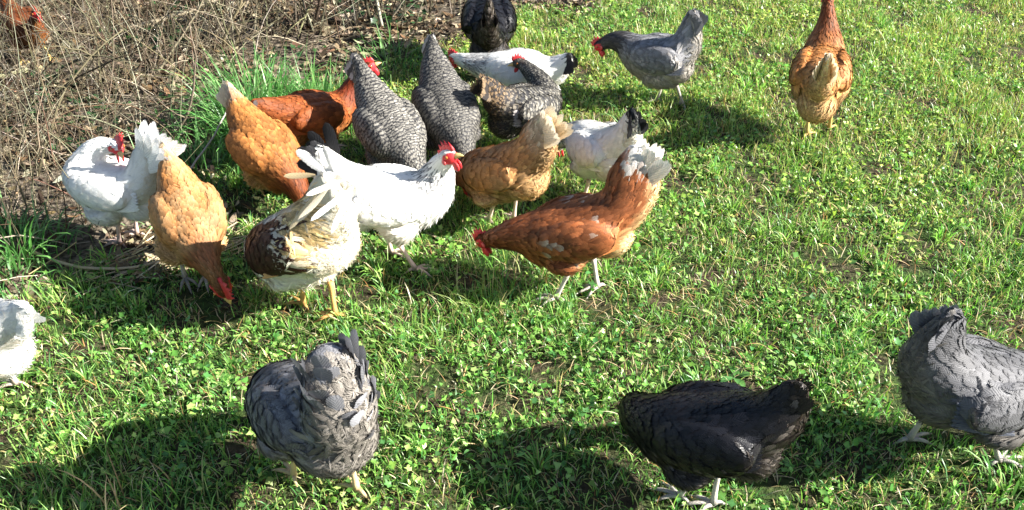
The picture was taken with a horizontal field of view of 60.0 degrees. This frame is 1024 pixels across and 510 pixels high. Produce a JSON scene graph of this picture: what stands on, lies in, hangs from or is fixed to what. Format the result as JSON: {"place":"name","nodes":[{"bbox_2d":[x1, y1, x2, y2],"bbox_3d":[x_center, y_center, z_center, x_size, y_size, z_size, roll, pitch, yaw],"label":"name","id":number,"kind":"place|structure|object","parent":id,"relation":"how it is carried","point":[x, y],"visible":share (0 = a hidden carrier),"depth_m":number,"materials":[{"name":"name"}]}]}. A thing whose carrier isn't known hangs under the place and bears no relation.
{"place":"outdoors","nodes":[
{"label":"outdoors","id":0,"kind":"place"},
{"bbox_2d":[0,0,1023,509],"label":"ground","id":1,"kind":"structure","parent":0,"point":[210,300],"depth_m":2.38,"materials":[{"name":"green plant"}]},
{"bbox_2d":[0,0,17,72],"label":"bare shrub","id":2,"kind":"object","parent":1,"relation":"on","point":[7,29],"visible":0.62,"depth_m":3.63,"materials":[{"name":"brown plant"}]},
{"bbox_2d":[0,68,28,77],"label":"fallen stick","id":3,"kind":"object","parent":1,"relation":"on","point":[15,72],"visible":0.3,"depth_m":3.64,"materials":[{"name":"beige wood"}]},
{"bbox_2d":[0,298,45,387],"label":"hen","id":4,"kind":"object","parent":1,"relation":"on","point":[18,318],"visible":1,"depth_m":1.94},
{"bbox_2d":[0,225,73,298],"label":"grass tuft","id":5,"kind":"object","parent":1,"relation":"on","point":[10,274],"visible":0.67,"depth_m":2.53,"materials":[{"name":"green plant"}]},
{"bbox_2d":[0,185,95,278],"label":"grass tuft","id":6,"kind":"object","parent":1,"relation":"on","point":[9,230],"visible":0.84,"depth_m":2.64,"materials":[{"name":"green plant"}]},
{"bbox_2d":[0,18,129,187],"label":"bare shrub","id":7,"kind":"object","parent":1,"relation":"on","point":[59,102],"visible":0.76,"depth_m":2.96,"materials":[{"name":"brown plant"}]},
{"bbox_2d":[0,0,138,92],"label":"bare shrub","id":8,"kind":"object","parent":1,"relation":"on","point":[56,75],"visible":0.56,"depth_m":3.53,"materials":[{"name":"brown plant"}]},
{"bbox_2d":[0,0,139,126],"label":"bare shrub","id":9,"kind":"object","parent":1,"relation":"on","point":[102,66],"visible":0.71,"depth_m":3.17,"materials":[{"name":"brown plant"}]},
{"bbox_2d":[33,251,158,269],"bbox_3d":[-1.198,0.015,2.580,0.441,0.016,0.100,0,35,0],"label":"fallen stick","id":10,"kind":"object","parent":1,"relation":"on","point":[96,268],"visible":0.63,"depth_m":2.55,"materials":[{"name":"brown wood"}]},
{"bbox_2d":[57,446,173,509],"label":"grass tuft","id":11,"kind":"object","parent":1,"relation":"on","point":[103,501],"visible":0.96,"depth_m":1.84,"materials":[{"name":"green plant"}]},
{"bbox_2d":[0,0,246,149],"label":"bare shrub","id":12,"kind":"object","parent":1,"relation":"on","point":[163,63],"visible":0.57,"depth_m":3.44,"materials":[{"name":"brown plant"}]},
{"bbox_2d":[62,22,208,138],"bbox_3d":[-1.287,-0.557,3.065,0.481,0.568,0.428,-28,44,-34],"label":"bare shrub","id":13,"kind":"object","parent":1,"relation":"on","point":[185,117],"visible":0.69,"depth_m":3.10,"materials":[{"name":"brown plant"}]},
{"bbox_2d":[25,210,258,293],"bbox_3d":[-1.050,-0.008,2.607,0.744,0.061,0.307,-21,40,-28],"label":"straw","id":14,"kind":"object","parent":1,"relation":"on","point":[158,262],"visible":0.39,"depth_m":2.59,"materials":[{"name":"brown plant"}]},
{"bbox_2d":[126,0,221,30],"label":"fallen stick","id":15,"kind":"object","parent":1,"relation":"on","point":[176,15],"visible":0.34,"depth_m":4.07,"materials":[{"name":"brown wood"}]},
{"bbox_2d":[126,117,242,202],"bbox_3d":[-1.095,-0.361,3.032,0.666,0.186,0.480,20,39,26],"label":"grass tuft","id":16,"kind":"object","parent":1,"relation":"on","point":[192,157],"visible":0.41,"depth_m":3.06,"materials":[{"name":"green plant"}]},
{"bbox_2d":[148,142,234,304],"bbox_3d":[-0.872,-0.066,2.403,0.210,0.351,0.495,-16,38,-22],"label":"hen","id":17,"kind":"object","parent":1,"relation":"on","point":[187,214],"visible":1,"depth_m":2.35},
{"bbox_2d":[212,373,235,395],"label":"broadleaf weed","id":18,"kind":"object","parent":1,"relation":"on","point":[230,379],"visible":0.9,"depth_m":2.18,"materials":[{"name":"green plant"}]},
{"bbox_2d":[148,31,341,161],"bbox_3d":[-0.945,-0.600,3.229,0.841,0.337,0.824,0,35,0],"label":"grass tuft","id":19,"kind":"object","parent":1,"relation":"on","point":[210,118],"visible":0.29,"depth_m":3.25,"materials":[{"name":"green plant"}]},
{"bbox_2d":[179,0,310,79],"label":"bare shrub","id":20,"kind":"object","parent":1,"relation":"on","point":[233,25],"visible":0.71,"depth_m":3.83,"materials":[{"name":"brown plant"}]},
{"bbox_2d":[215,80,308,202],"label":"hen","id":21,"kind":"object","parent":1,"relation":"on","point":[261,146],"visible":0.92,"depth_m":2.73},
{"bbox_2d":[196,0,340,38],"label":"bare shrub","id":22,"kind":"object","parent":1,"relation":"on","point":[318,9],"visible":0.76,"depth_m":4.04,"materials":[{"name":"brown plant"}]},
{"bbox_2d":[0,0,538,285],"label":"twigs","id":23,"kind":"object","parent":1,"relation":"on","point":[45,127],"visible":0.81,"depth_m":3.40,"materials":[{"name":"brown wood"}]},
{"bbox_2d":[0,0,585,261],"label":"ground ivy","id":24,"kind":"object","parent":1,"relation":"on","point":[374,20],"visible":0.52,"depth_m":3.58,"materials":[{"name":"green plant"}]},
{"bbox_2d":[0,0,602,310],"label":"leaf litter","id":25,"kind":"object","parent":1,"relation":"on","point":[126,237],"visible":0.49,"depth_m":3.77,"materials":[{"name":"brown plant"}]},
{"bbox_2d":[0,0,55,65],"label":"hen","id":26,"kind":"object","parent":25,"relation":"on","point":[33,15],"visible":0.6,"depth_m":3.69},
{"bbox_2d":[61,120,185,247],"bbox_3d":[-1.110,-0.197,2.555,0.390,0.432,0.202,5,35,8],"label":"hen","id":27,"kind":"object","parent":25,"relation":"on","point":[102,188],"visible":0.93,"depth_m":2.49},
{"bbox_2d":[190,112,225,169],"bbox_3d":[-1.039,-0.328,2.919,0.012,0.192,0.371,15,37,21],"label":"fallen stick","id":28,"kind":"object","parent":25,"relation":"on","point":[201,153],"visible":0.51,"depth_m":2.95,"materials":[{"name":"grey wood"}]},
{"bbox_2d":[243,172,362,322],"bbox_3d":[-0.543,-0.045,2.256,0.442,0.486,0.258,19,39,26],"label":"hen","id":29,"kind":"object","parent":1,"relation":"on","point":[310,238],"visible":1,"depth_m":2.13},
{"bbox_2d":[244,329,380,500],"bbox_3d":[-0.424,0.272,1.776,0.225,0.523,0.493,-25,42,-31],"label":"hen","id":30,"kind":"object","parent":1,"relation":"on","point":[315,413],"visible":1,"depth_m":1.62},
{"bbox_2d":[250,56,381,150],"bbox_3d":[-0.661,-0.478,3.011,0.465,0.355,0.204,-20,40,-27],"label":"hen","id":31,"kind":"object","parent":1,"relation":"on","point":[300,114],"visible":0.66,"depth_m":2.93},
{"bbox_2d":[246,48,398,136],"bbox_3d":[-0.697,-0.628,3.333,0.552,0.266,0.622,20,39,26],"label":"grass tuft","id":32,"kind":"object","parent":1,"relation":"on","point":[326,85],"visible":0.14,"depth_m":3.37,"materials":[{"name":"green plant"}]},
{"bbox_2d":[325,0,404,30],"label":"bare shrub","id":33,"kind":"object","parent":1,"relation":"on","point":[368,11],"visible":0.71,"depth_m":4.13,"materials":[{"name":"brown plant"}]},
{"bbox_2d":[296,123,463,276],"bbox_3d":[-0.349,-0.155,2.442,0.444,0.455,0.221,-1,35,-1],"label":"hen","id":34,"kind":"object","parent":1,"relation":"on","point":[399,206],"visible":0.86,"depth_m":2.37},
{"bbox_2d":[320,12,441,85],"bbox_3d":[-0.539,-0.886,3.771,0.504,0.199,0.558,-24,41,-30],"label":"grass tuft","id":35,"kind":"object","parent":1,"relation":"on","point":[383,48],"visible":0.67,"depth_m":3.82,"materials":[{"name":"green plant"}]},
{"bbox_2d":[343,52,426,169],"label":"hen","id":36,"kind":"object","parent":1,"relation":"on","point":[388,124],"visible":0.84,"depth_m":2.76,"materials":[{"name":"grey"}]},
{"bbox_2d":[362,302,460,365],"bbox_3d":[-0.276,0.208,2.272,0.273,0.081,0.221,-10,36,-14],"label":"grass tuft","id":37,"kind":"object","parent":1,"relation":"on","point":[406,330],"visible":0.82,"depth_m":2.28,"materials":[{"name":"green plant"}]},
{"bbox_2d":[396,0,454,30],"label":"bare shrub","id":38,"kind":"object","parent":1,"relation":"on","point":[430,10],"visible":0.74,"depth_m":4.21,"materials":[{"name":"brown plant"}]},
{"bbox_2d":[410,33,480,201],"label":"hen","id":39,"kind":"object","parent":1,"relation":"on","point":[443,100],"visible":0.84,"depth_m":2.87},
{"bbox_2d":[426,259,527,330],"bbox_3d":[-0.102,0.107,2.377,0.244,0.122,0.280,-22,40,-29],"label":"grass tuft","id":40,"kind":"object","parent":1,"relation":"on","point":[457,281],"visible":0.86,"depth_m":2.38,"materials":[{"name":"green plant"}]},
{"bbox_2d":[460,0,516,52],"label":"hen","id":41,"kind":"object","parent":1,"relation":"on","point":[488,26],"visible":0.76,"depth_m":3.57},
{"bbox_2d":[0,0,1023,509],"bbox_3d":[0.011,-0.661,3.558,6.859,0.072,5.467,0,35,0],"label":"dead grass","id":42,"kind":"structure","parent":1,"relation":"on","point":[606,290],"depth_m":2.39,"materials":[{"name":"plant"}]},
{"bbox_2d":[448,47,577,87],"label":"hen","id":43,"kind":"object","parent":1,"relation":"on","point":[558,69],"visible":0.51,"depth_m":3.20,"materials":[{"name":"white"}]},
{"bbox_2d":[454,105,572,225],"bbox_3d":[-0.057,-0.287,2.641,0.525,0.455,0.214,22,40,29],"label":"hen","id":44,"kind":"object","parent":1,"relation":"on","point":[516,170],"visible":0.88,"depth_m":2.53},
{"bbox_2d":[469,53,562,139],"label":"hen","id":45,"kind":"object","parent":1,"relation":"on","point":[511,109],"visible":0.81,"depth_m":2.94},
{"bbox_2d":[472,138,671,307],"bbox_3d":[0.145,-0.086,2.319,0.507,0.472,0.221,-1,35,-1],"label":"hen","id":46,"kind":"object","parent":1,"relation":"on","point":[565,237],"visible":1,"depth_m":2.26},
{"bbox_2d":[556,107,648,192],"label":"hen","id":47,"kind":"object","parent":1,"relation":"on","point":[594,149],"visible":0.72,"depth_m":2.66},
{"bbox_2d":[569,98,692,146],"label":"grass tuft","id":48,"kind":"object","parent":1,"relation":"on","point":[649,120],"visible":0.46,"depth_m":3.31,"materials":[{"name":"green plant"}]},
{"bbox_2d":[591,8,707,108],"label":"hen","id":49,"kind":"object","parent":1,"relation":"on","point":[657,61],"visible":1,"depth_m":3.29,"materials":[{"name":"grey"}]},
{"bbox_2d":[617,376,815,509],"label":"hen","id":50,"kind":"object","parent":1,"relation":"on","point":[690,435],"visible":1,"depth_m":1.69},
{"bbox_2d":[721,368,751,386],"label":"broadleaf weed","id":51,"kind":"object","parent":1,"relation":"on","point":[742,374],"visible":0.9,"depth_m":2.18,"materials":[{"name":"green plant"}]},
{"bbox_2d":[754,189,842,254],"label":"grass tuft","id":52,"kind":"object","parent":1,"relation":"on","point":[806,230],"visible":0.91,"depth_m":2.69,"materials":[{"name":"green plant"}]},
{"bbox_2d":[748,110,864,169],"bbox_3d":[1.058,-0.398,3.121,0.442,0.125,0.329,22,40,29],"label":"grass tuft","id":53,"kind":"object","parent":1,"relation":"on","point":[816,133],"visible":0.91,"depth_m":3.16,"materials":[{"name":"green plant"}]},
{"bbox_2d":[788,0,852,139],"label":"hen","id":54,"kind":"object","parent":1,"relation":"on","point":[820,75],"visible":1,"depth_m":3.09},
{"bbox_2d":[892,303,1023,468],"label":"hen","id":55,"kind":"object","parent":1,"relation":"on","point":[950,373],"visible":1,"depth_m":1.74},
{"bbox_2d":[949,447,1023,509],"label":"grass tuft","id":56,"kind":"object","parent":1,"relation":"on","point":[990,485],"visible":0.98,"depth_m":1.89,"materials":[{"name":"green plant"}]}
]}

